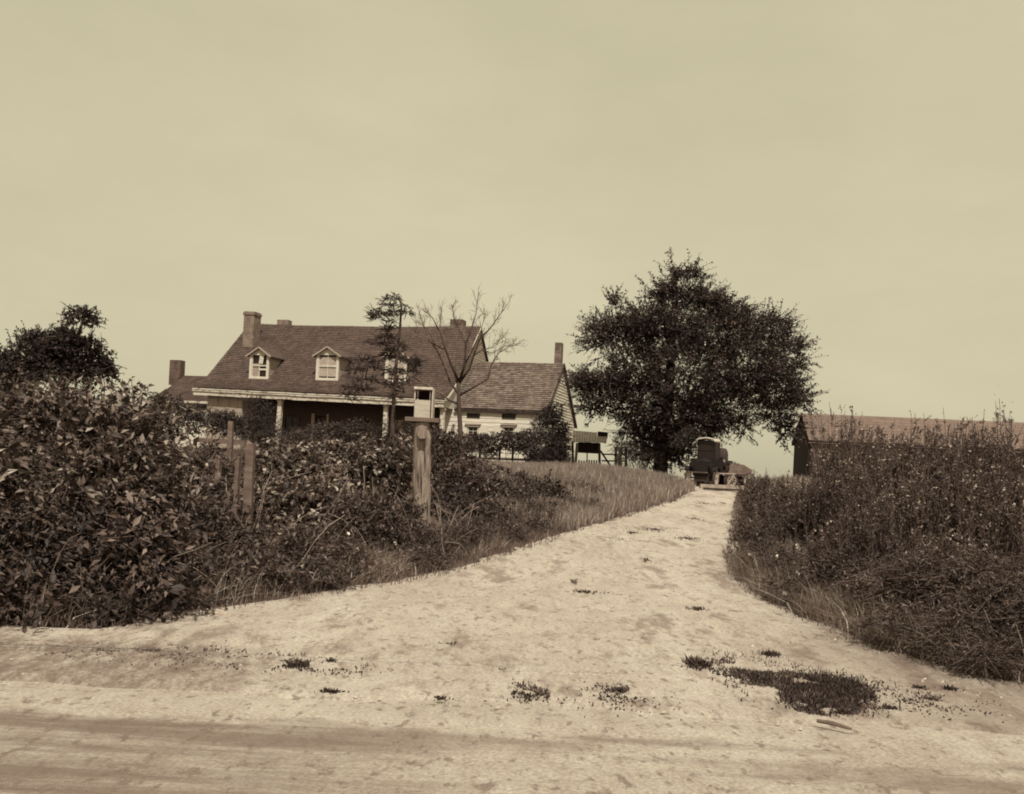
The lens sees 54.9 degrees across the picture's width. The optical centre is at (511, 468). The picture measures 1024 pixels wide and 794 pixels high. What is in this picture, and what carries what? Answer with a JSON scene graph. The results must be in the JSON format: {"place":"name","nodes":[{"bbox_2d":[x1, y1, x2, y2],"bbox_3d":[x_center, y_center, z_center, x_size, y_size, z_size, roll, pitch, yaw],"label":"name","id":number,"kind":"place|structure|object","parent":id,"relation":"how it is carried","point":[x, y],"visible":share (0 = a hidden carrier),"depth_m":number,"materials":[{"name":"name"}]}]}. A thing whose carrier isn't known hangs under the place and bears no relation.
{"place":"outdoors","nodes":[
{"label":"outdoors","id":0,"kind":"place"},
{"bbox_2d":[46,441,361,467],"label":"yard grass","id":1,"kind":"structure","parent":0,"point":[236,452],"depth_m":35.45,"materials":[{"name":"plant"}]},
{"bbox_2d":[0,484,1023,735],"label":"driveway","id":2,"kind":"structure","parent":0,"point":[554,636],"depth_m":8.38,"materials":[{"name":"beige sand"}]},
{"bbox_2d":[44,636,310,673],"bbox_3d":[-2.576,1.415,7.510,2.094,0.071,1.052,3,0,0],"label":"weed patch","id":3,"kind":"object","parent":2,"relation":"on","point":[137,650],"visible":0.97,"depth_m":7.51,"materials":[{"name":"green plant"}]},
{"bbox_2d":[211,609,227,614],"bbox_3d":[-2.728,1.354,9.181,0.146,0.097,0.100,3,0,0],"label":"stone","id":4,"kind":"object","parent":2,"relation":"on","point":[218,612],"visible":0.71,"depth_m":9.15,"materials":[{"name":"white stone"}]},
{"bbox_2d":[215,649,414,675],"bbox_3d":[-1.563,1.467,7.420,1.674,0.062,0.822,3,0,0],"label":"weed patch","id":5,"kind":"object","parent":2,"relation":"on","point":[299,663],"visible":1,"depth_m":7.35,"materials":[{"name":"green plant"}]},
{"bbox_2d":[321,656,337,662],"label":"weed tuft","id":6,"kind":"object","parent":2,"relation":"on","point":[330,659],"visible":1,"depth_m":7.54,"materials":[{"name":"brown plant"}]},
{"bbox_2d":[314,687,348,694],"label":"weed tuft","id":7,"kind":"object","parent":2,"relation":"on","point":[336,691],"visible":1,"depth_m":6.64,"materials":[{"name":"brown plant"}]},
{"bbox_2d":[434,695,453,700],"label":"weed tuft","id":8,"kind":"object","parent":2,"relation":"on","point":[438,698],"visible":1,"depth_m":6.61,"materials":[{"name":"brown plant"}]},
{"bbox_2d":[438,641,459,645],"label":"weed tuft","id":9,"kind":"object","parent":2,"relation":"on","point":[451,643],"visible":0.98,"depth_m":8.33,"materials":[{"name":"brown plant"}]},
{"bbox_2d":[484,678,565,703],"bbox_3d":[0.097,1.565,7.021,0.585,0.057,0.837,3,0,0],"label":"weed patch","id":10,"kind":"object","parent":2,"relation":"on","point":[536,691],"visible":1,"depth_m":6.89,"materials":[{"name":"brown plant"}]},
{"bbox_2d":[565,588,621,594],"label":"weed tuft","id":11,"kind":"object","parent":2,"relation":"on","point":[585,591],"visible":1,"depth_m":11.48,"materials":[{"name":"brown plant"}]},
{"bbox_2d":[547,672,683,720],"bbox_3d":[0.741,1.599,7.012,1.028,0.078,1.476,3,0,15],"label":"weed patch","id":12,"kind":"object","parent":2,"relation":"on","point":[620,689],"visible":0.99,"depth_m":6.95,"materials":[{"name":"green plant"}]},
{"bbox_2d":[626,527,666,532],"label":"weed tuft","id":13,"kind":"object","parent":2,"relation":"on","point":[652,529],"visible":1,"depth_m":18.81,"materials":[{"name":"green plant"}]},
{"bbox_2d":[675,534,700,541],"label":"weed tuft","id":14,"kind":"object","parent":2,"relation":"on","point":[688,537],"visible":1,"depth_m":17.55,"materials":[{"name":"brown plant"}]},
{"bbox_2d":[685,606,708,610],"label":"weed tuft","id":15,"kind":"object","parent":2,"relation":"on","point":[697,608],"visible":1,"depth_m":10.71,"materials":[{"name":"brown plant"}]},
{"bbox_2d":[680,654,715,670],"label":"weed tuft","id":16,"kind":"object","parent":2,"relation":"on","point":[695,663],"visible":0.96,"depth_m":7.97,"materials":[{"name":"brown plant"}]},
{"bbox_2d":[684,437,732,484],"bbox_3d":[7.918,-0.260,39.545,1.330,1.979,2.494,3,0,27],"label":"motor truck","id":17,"kind":"object","parent":2,"relation":"on","point":[707,463],"visible":0.83,"depth_m":39.01,"materials":[{"name":"black metal"}]},
{"bbox_2d":[720,448,727,469],"bbox_3d":[8.503,-0.401,39.983,0.549,0.900,0.572,3,0,0],"label":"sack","id":18,"kind":"object","parent":17,"relation":"on","point":[724,453],"visible":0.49,"depth_m":39.74,"materials":[{"name":"fabric"}]},
{"bbox_2d":[699,484,743,488],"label":"beam","id":19,"kind":"structure","parent":2,"relation":"on","point":[716,486],"depth_m":35.89,"materials":[{"name":"brown wood"}]},
{"bbox_2d":[703,487,742,490],"bbox_3d":[7.671,0.750,35.800,1.434,0.074,0.100,3,0,0],"label":"timber step","id":20,"kind":"object","parent":2,"relation":"on","point":[721,489],"visible":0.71,"depth_m":35.75,"materials":[{"name":"wood"}]},
{"bbox_2d":[715,473,734,484],"bbox_3d":[7.928,0.403,36.600,0.722,0.504,0.040,3,0,0],"label":"gate frame","id":21,"kind":"object","parent":2,"relation":"on","point":[725,473],"visible":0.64,"depth_m":36.58,"materials":[{"name":"beige wood"}]},
{"bbox_2d":[718,463,755,485],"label":"farm wagon","id":22,"kind":"object","parent":2,"relation":"on","point":[739,470],"visible":0.54,"depth_m":40.07,"materials":[{"name":"brown wood"}]},
{"bbox_2d":[751,648,784,657],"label":"weed tuft","id":23,"kind":"object","parent":2,"relation":"on","point":[770,653],"visible":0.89,"depth_m":8.56,"materials":[{"name":"brown plant"}]},
{"bbox_2d":[681,647,908,716],"bbox_3d":[2.101,1.627,7.690,1.516,0.121,2.112,3,0,-27],"label":"weed patch","id":24,"kind":"object","parent":2,"relation":"on","point":[792,690],"visible":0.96,"depth_m":7.51,"materials":[{"name":"brown plant"}]},
{"bbox_2d":[777,683,888,718],"bbox_3d":[2.416,1.663,7.113,0.708,0.082,1.155,3,0,35],"label":"weed patch","id":25,"kind":"object","parent":2,"relation":"on","point":[815,711],"visible":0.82,"depth_m":6.93,"materials":[{"name":"brown plant"}]},
{"bbox_2d":[816,719,851,729],"bbox_3d":[2.074,1.643,6.339,0.029,0.033,0.233,3,0,-45],"label":"stick","id":26,"kind":"object","parent":2,"relation":"on","point":[832,723],"visible":1,"depth_m":6.33,"materials":[{"name":"brown wood"}]},
{"bbox_2d":[830,708,868,715],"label":"weed tuft","id":27,"kind":"object","parent":2,"relation":"on","point":[843,712],"visible":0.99,"depth_m":6.77,"materials":[{"name":"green plant"}]},
{"bbox_2d":[876,702,913,710],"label":"weed tuft","id":28,"kind":"object","parent":2,"relation":"on","point":[888,707],"visible":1,"depth_m":6.98,"materials":[{"name":"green plant"}]},
{"bbox_2d":[908,684,935,689],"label":"weed tuft","id":29,"kind":"object","parent":2,"relation":"on","point":[919,686],"visible":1,"depth_m":7.63,"materials":[{"name":"brown plant"}]},
{"bbox_2d":[874,679,1017,727],"bbox_3d":[3.049,1.699,7.290,1.253,0.065,1.299,3,0,-35],"label":"weed patch","id":30,"kind":"object","parent":2,"relation":"on","point":[929,697],"visible":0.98,"depth_m":7.24,"materials":[{"name":"brown plant"}]},
{"bbox_2d":[940,684,960,691],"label":"weed tuft","id":31,"kind":"object","parent":2,"relation":"on","point":[948,687],"visible":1,"depth_m":7.65,"materials":[{"name":"brown plant"}]},
{"bbox_2d":[0,681,1023,793],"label":"road","id":32,"kind":"structure","parent":0,"point":[57,738],"depth_m":5.53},
{"bbox_2d":[0,465,1023,681],"bbox_3d":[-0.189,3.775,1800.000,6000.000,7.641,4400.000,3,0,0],"label":"ground","id":33,"kind":"structure","parent":0,"point":[401,576],"depth_m":13.10,"materials":[{"name":"plant"}]},
{"bbox_2d":[0,302,126,458],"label":"leafy tree","id":34,"kind":"object","parent":33,"relation":"on","point":[64,350],"visible":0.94,"depth_m":21.71,"materials":[{"name":"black plant"}]},
{"bbox_2d":[0,495,235,634],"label":"overgrown shrub","id":35,"kind":"object","parent":33,"relation":"on","point":[98,548],"visible":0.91,"depth_m":8.93,"materials":[{"name":"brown plant"}]},
{"bbox_2d":[0,367,240,548],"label":"overgrown shrub","id":36,"kind":"object","parent":33,"relation":"on","point":[121,445],"visible":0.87,"depth_m":10.36,"materials":[{"name":"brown dark leaves"}]},
{"bbox_2d":[143,394,252,447],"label":"garden shrub","id":37,"kind":"object","parent":33,"relation":"on","point":[223,419],"visible":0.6,"depth_m":39.50,"materials":[{"name":"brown plant"}]},
{"bbox_2d":[214,455,221,491],"bbox_3d":[-3.782,0.405,12.598,0.072,1.176,0.111,3,0,0],"label":"fence picket","id":38,"kind":"object","parent":33,"relation":"on","point":[218,464],"visible":0.23,"depth_m":12.55,"materials":[{"name":"brown wood"}]},
{"bbox_2d":[151,438,306,605],"bbox_3d":[-3.708,0.589,11.902,1.728,1.988,4.842,3,0,-24],"label":"overgrown shrub","id":39,"kind":"object","parent":33,"relation":"on","point":[223,528],"visible":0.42,"depth_m":10.87,"materials":[{"name":"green plant"}]},
{"bbox_2d":[225,421,233,512],"bbox_3d":[-4.079,0.080,14.200,0.085,1.530,0.106,3,0,0],"label":"fence post","id":40,"kind":"object","parent":33,"relation":"on","point":[230,435],"visible":0.41,"depth_m":14.15,"materials":[{"name":"brown wood"}]},
{"bbox_2d":[198,438,245,444],"bbox_3d":[-4.792,-0.453,16.250,1.030,0.083,0.040,3,0,29],"label":"fence rail","id":41,"kind":"object","parent":40,"relation":"attached to","point":[239,442],"visible":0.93,"depth_m":16.21,"materials":[{"name":"brown wood"}]},
{"bbox_2d":[232,458,240,536],"bbox_3d":[-3.475,0.447,12.400,0.061,1.182,0.107,3,0,0],"label":"fence picket","id":42,"kind":"object","parent":33,"relation":"on","point":[237,475],"visible":0.59,"depth_m":12.35,"materials":[{"name":"brown wood"}]},
{"bbox_2d":[0,451,491,616],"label":"bent stalks","id":43,"kind":"object","parent":33,"relation":"on","point":[296,521],"visible":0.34,"depth_m":12.32,"materials":[{"name":"beige plant"}]},
{"bbox_2d":[242,441,255,533],"bbox_3d":[-3.369,0.332,12.600,0.120,1.385,0.110,3,0,0],"label":"fence post","id":44,"kind":"object","parent":33,"relation":"on","point":[248,486],"visible":0.72,"depth_m":12.55,"materials":[{"name":"grey wood"}]},
{"bbox_2d":[0,512,513,627],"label":"matted hay grass","id":45,"kind":"structure","parent":33,"relation":"on","point":[400,566],"depth_m":10.85,"materials":[{"name":"beige plant"}]},
{"bbox_2d":[226,394,293,449],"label":"lilac bush","id":46,"kind":"object","parent":33,"relation":"on","point":[263,431],"visible":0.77,"depth_m":45.19,"materials":[{"name":"brown plant"}]},
{"bbox_2d":[216,483,411,592],"bbox_3d":[-2.153,0.854,12.132,1.883,1.423,3.485,3,0,16],"label":"overgrown shrub","id":47,"kind":"object","parent":33,"relation":"on","point":[290,543],"visible":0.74,"depth_m":11.55,"materials":[{"name":"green plant"}]},
{"bbox_2d":[227,429,431,539],"bbox_3d":[-2.879,0.227,15.044,3.006,1.906,4.431,3,0,0],"label":"overgrown shrub","id":48,"kind":"object","parent":33,"relation":"on","point":[300,495],"visible":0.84,"depth_m":15.28,"materials":[{"name":"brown plant"}]},
{"bbox_2d":[274,416,431,456],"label":"garden shrub","id":49,"kind":"object","parent":33,"relation":"on","point":[336,430],"visible":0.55,"depth_m":35.38,"materials":[{"name":"brown plant"}]},
{"bbox_2d":[157,311,576,462],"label":"farmhouse","id":50,"kind":"object","parent":33,"relation":"on","point":[296,373],"visible":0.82,"depth_m":51.52,"materials":[{"name":"brown wood"}]},
{"bbox_2d":[283,416,299,439],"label":"window","id":51,"kind":"structure","parent":50,"relation":"in","point":[289,421],"depth_m":52.47,"materials":[{"name":"black glass"}]},
{"bbox_2d":[311,413,328,447],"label":"door","id":52,"kind":"structure","parent":50,"relation":"in","point":[314,419],"depth_m":52.02,"materials":[{"name":"brown wood"}]},
{"bbox_2d":[355,419,369,436],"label":"window","id":53,"kind":"structure","parent":50,"relation":"in","point":[364,420],"depth_m":51.39,"materials":[{"name":"black glass"}]},
{"bbox_2d":[395,420,402,430],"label":"window","id":54,"kind":"structure","parent":50,"relation":"in","point":[399,423],"depth_m":50.86,"materials":[{"name":"black glass"}]},
{"bbox_2d":[467,413,479,417],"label":"window","id":55,"kind":"structure","parent":50,"relation":"in","point":[469,415],"depth_m":49.25,"materials":[{"name":"black glass"}]},
{"bbox_2d":[462,423,487,449],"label":"window","id":56,"kind":"structure","parent":50,"relation":"in","point":[473,427],"depth_m":49.16,"materials":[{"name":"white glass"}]},
{"bbox_2d":[493,423,523,449],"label":"window","id":57,"kind":"structure","parent":50,"relation":"in","point":[498,428],"depth_m":48.77,"materials":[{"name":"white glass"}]},
{"bbox_2d":[502,413,515,418],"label":"window","id":58,"kind":"structure","parent":50,"relation":"in","point":[510,416],"depth_m":48.78,"materials":[{"name":"black glass"}]},
{"bbox_2d":[337,293,425,442],"bbox_3d":[-4.389,-2.965,33.037,2.950,6.064,2.369,3,0,0],"label":"evergreen tree","id":59,"kind":"object","parent":33,"relation":"on","point":[356,387],"visible":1,"depth_m":32.93,"materials":[{"name":"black plant"}]},
{"bbox_2d":[351,491,427,559],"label":"wild rose bush","id":60,"kind":"object","parent":33,"relation":"on","point":[407,537],"visible":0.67,"depth_m":13.14,"materials":[{"name":"brown plant"}]},
{"bbox_2d":[412,422,430,525],"bbox_3d":[-1.418,0.132,15.498,0.356,1.731,0.303,3,0,0],"label":"mailbox post","id":61,"kind":"object","parent":33,"relation":"on","point":[421,464],"visible":0.85,"depth_m":15.38,"materials":[{"name":"wood"}]},
{"bbox_2d":[417,426,426,439],"bbox_3d":[-1.402,-0.558,15.329,0.169,0.226,0.142,3,0,0],"label":"letter box","id":62,"kind":"object","parent":61,"relation":"attached to","point":[422,432],"visible":1,"depth_m":15.27,"materials":[{"name":"beige wood"}]},
{"bbox_2d":[405,386,440,428],"bbox_3d":[-1.395,-0.926,15.530,0.529,0.699,0.400,3,0,0],"label":"mailbox","id":63,"kind":"object","parent":61,"relation":"on","point":[424,405],"visible":0.99,"depth_m":15.36,"materials":[{"name":"grey wood"}]},
{"bbox_2d":[431,426,478,459],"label":"garden shrub","id":64,"kind":"object","parent":33,"relation":"on","point":[470,453],"visible":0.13,"depth_m":37.56,"materials":[{"name":"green plant"}]},
{"bbox_2d":[404,282,528,457],"bbox_3d":[-1.664,-3.156,33.830,4.385,6.679,1.824,3,0,0],"label":"bare tree","id":65,"kind":"object","parent":33,"relation":"on","point":[459,379],"visible":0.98,"depth_m":33.93,"materials":[{"name":"brown plant"}]},
{"bbox_2d":[389,513,555,571],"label":"weeds","id":66,"kind":"object","parent":33,"relation":"on","point":[456,530],"visible":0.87,"depth_m":13.65,"materials":[{"name":"brown plant"}]},
{"bbox_2d":[411,422,583,524],"bbox_3d":[-0.326,0.205,18.878,3.724,2.255,5.827,3,0,0],"label":"overgrown shrub","id":67,"kind":"object","parent":33,"relation":"on","point":[470,483],"visible":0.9,"depth_m":18.37,"materials":[{"name":"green plant"}]},
{"bbox_2d":[463,446,533,460],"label":"rail fence","id":68,"kind":"object","parent":33,"relation":"on","point":[511,458],"visible":0.28,"depth_m":43.38,"materials":[{"name":"wood"}]},
{"bbox_2d":[463,428,542,461],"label":"shrub","id":69,"kind":"object","parent":33,"relation":"on","point":[482,439],"visible":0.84,"depth_m":43.06,"materials":[{"name":"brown plant"}]},
{"bbox_2d":[476,485,575,527],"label":"overgrown shrub","id":70,"kind":"object","parent":33,"relation":"on","point":[536,504],"visible":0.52,"depth_m":18.30,"materials":[{"name":"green plant"}]},
{"bbox_2d":[522,401,574,463],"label":"conical bush","id":71,"kind":"object","parent":33,"relation":"on","point":[553,445],"visible":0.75,"depth_m":43.85,"materials":[{"name":"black plant"}]},
{"bbox_2d":[562,471,616,511],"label":"weeds","id":72,"kind":"object","parent":33,"relation":"on","point":[590,486],"visible":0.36,"depth_m":23.70,"materials":[{"name":"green plant"}]},
{"bbox_2d":[602,449,626,465],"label":"yard fence","id":73,"kind":"object","parent":33,"relation":"on","point":[615,454],"visible":0.45,"depth_m":46.38,"materials":[{"name":"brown wood"}]},
{"bbox_2d":[617,446,621,465],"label":"whitewashed stump","id":74,"kind":"object","parent":33,"relation":"on","point":[619,463],"visible":0.29,"depth_m":45.73,"materials":[{"name":"wood"}]},
{"bbox_2d":[605,424,703,470],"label":"understory bush","id":75,"kind":"object","parent":33,"relation":"on","point":[640,453],"visible":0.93,"depth_m":42.24,"materials":[{"name":"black plant"}]},
{"bbox_2d":[555,247,829,475],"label":"shade tree","id":76,"kind":"object","parent":33,"relation":"on","point":[728,318],"visible":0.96,"depth_m":42.32,"materials":[{"name":"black plant"}]},
{"bbox_2d":[691,479,712,483],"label":"yard grass","id":77,"kind":"structure","parent":33,"relation":"on","point":[705,482],"depth_m":41.26,"materials":[{"name":"green plant"}]},
{"bbox_2d":[734,467,783,511],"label":"tall weed clump","id":78,"kind":"object","parent":33,"relation":"on","point":[751,488],"visible":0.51,"depth_m":23.76,"materials":[{"name":"green plant"}]},
{"bbox_2d":[722,486,814,558],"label":"bank bush","id":79,"kind":"object","parent":33,"relation":"on","point":[771,519],"visible":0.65,"depth_m":15.49,"materials":[{"name":"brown plant"}]},
{"bbox_2d":[756,469,820,513],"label":"tall weed clump","id":80,"kind":"object","parent":33,"relation":"on","point":[784,491],"visible":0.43,"depth_m":18.90,"materials":[{"name":"green plant"}]},
{"bbox_2d":[725,535,878,606],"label":"bank bush","id":81,"kind":"object","parent":33,"relation":"on","point":[780,553],"visible":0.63,"depth_m":11.45,"materials":[{"name":"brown plant"}]},
{"bbox_2d":[783,468,856,547],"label":"tall weed clump","id":82,"kind":"object","parent":33,"relation":"on","point":[812,509],"visible":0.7,"depth_m":14.83,"materials":[{"name":"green plant"}]},
{"bbox_2d":[642,536,1023,681],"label":"matted hay grass","id":83,"kind":"structure","parent":33,"relation":"on","point":[843,620],"depth_m":9.92,"materials":[{"name":"beige plant"}]},
{"bbox_2d":[805,402,891,531],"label":"tall weed clump","id":84,"kind":"object","parent":33,"relation":"on","point":[834,460],"visible":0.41,"depth_m":15.93,"materials":[{"name":"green plant"}]},
{"bbox_2d":[814,422,911,506],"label":"tall weed clump","id":85,"kind":"object","parent":33,"relation":"on","point":[853,448],"visible":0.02,"depth_m":16.78,"materials":[{"name":"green plant"}]},
{"bbox_2d":[812,418,916,535],"bbox_3d":[5.292,0.369,14.573,1.594,2.211,1.690,3,0,0],"label":"tall weed clump","id":86,"kind":"object","parent":33,"relation":"on","point":[872,454],"visible":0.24,"depth_m":14.50,"materials":[{"name":"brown plant"}]},
{"bbox_2d":[807,496,924,585],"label":"tall weed clump","id":87,"kind":"object","parent":33,"relation":"on","point":[861,530],"visible":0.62,"depth_m":11.40,"materials":[{"name":"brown plant"}]},
{"bbox_2d":[720,479,1023,683],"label":"verge grass","id":88,"kind":"structure","parent":33,"relation":"on","point":[737,503],"depth_m":11.38,"materials":[{"name":"green plant"}]},
{"bbox_2d":[819,456,925,551],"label":"tall weed clump","id":89,"kind":"object","parent":33,"relation":"on","point":[853,488],"visible":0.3,"depth_m":13.01,"materials":[{"name":"green plant"}]},
{"bbox_2d":[791,413,1023,481],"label":"barn","id":90,"kind":"structure","parent":33,"relation":"on","point":[802,455],"depth_m":43.80,"materials":[{"name":"brown wood"}]},
{"bbox_2d":[853,443,967,558],"bbox_3d":[4.689,0.623,11.624,1.250,1.896,1.380,3,0,30],"label":"tall weed clump","id":91,"kind":"object","parent":33,"relation":"on","point":[905,495],"visible":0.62,"depth_m":11.50,"materials":[{"name":"brown plant"}]},
{"bbox_2d":[856,414,970,542],"bbox_3d":[5.366,0.388,13.318,1.404,2.244,1.484,3,0,0],"label":"tall weed clump","id":92,"kind":"object","parent":33,"relation":"on","point":[898,467],"visible":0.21,"depth_m":13.26,"materials":[{"name":"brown plant"}]},
{"bbox_2d":[814,542,1023,684],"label":"bank bush","id":93,"kind":"object","parent":33,"relation":"on","point":[1000,588],"visible":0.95,"depth_m":8.93,"materials":[{"name":"brown plant"}]},
{"bbox_2d":[866,524,1015,628],"bbox_3d":[4.258,1.147,9.841,1.604,1.189,1.368,3,0,-17],"label":"tall weed clump","id":94,"kind":"object","parent":33,"relation":"on","point":[932,551],"visible":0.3,"depth_m":9.72,"materials":[{"name":"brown plant"}]},
{"bbox_2d":[878,415,1023,535],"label":"tall weed clump","id":95,"kind":"object","parent":33,"relation":"on","point":[988,454],"visible":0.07,"depth_m":15.84,"materials":[{"name":"brown plant"}]},
{"bbox_2d":[902,410,1023,560],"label":"tall weed clump","id":96,"kind":"object","parent":33,"relation":"on","point":[941,462],"visible":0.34,"depth_m":12.45,"materials":[{"name":"brown plant"}]},
{"bbox_2d":[904,454,1023,600],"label":"tall weed clump","id":97,"kind":"object","parent":33,"relation":"on","point":[995,521],"visible":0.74,"depth_m":10.69,"materials":[{"name":"brown plant"}]},
{"bbox_2d":[917,394,1023,563],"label":"tall weed clump","id":98,"kind":"object","parent":33,"relation":"on","point":[1008,476],"visible":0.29,"depth_m":12.05,"materials":[{"name":"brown plant"}]},
{"bbox_2d":[0,0,1023,481],"label":"sky","id":99,"kind":"structure","parent":0,"point":[177,170],"materials":[{"name":"beige"}]},
{"bbox_2d":[353,456,696,530],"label":"tall dry grass","id":100,"kind":"structure","parent":0,"point":[652,486],"depth_m":25.22,"materials":[{"name":"beige plant"}]},
{"bbox_2d":[571,430,610,465],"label":"well house","id":101,"kind":"structure","parent":0,"point":[584,445],"depth_m":45.98,"materials":[{"name":"brown wood"}]},
{"bbox_2d":[749,474,1023,568],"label":"tall dry grass","id":102,"kind":"structure","parent":0,"point":[799,478],"depth_m":30.80,"materials":[{"name":"beige plant"}]}
]}

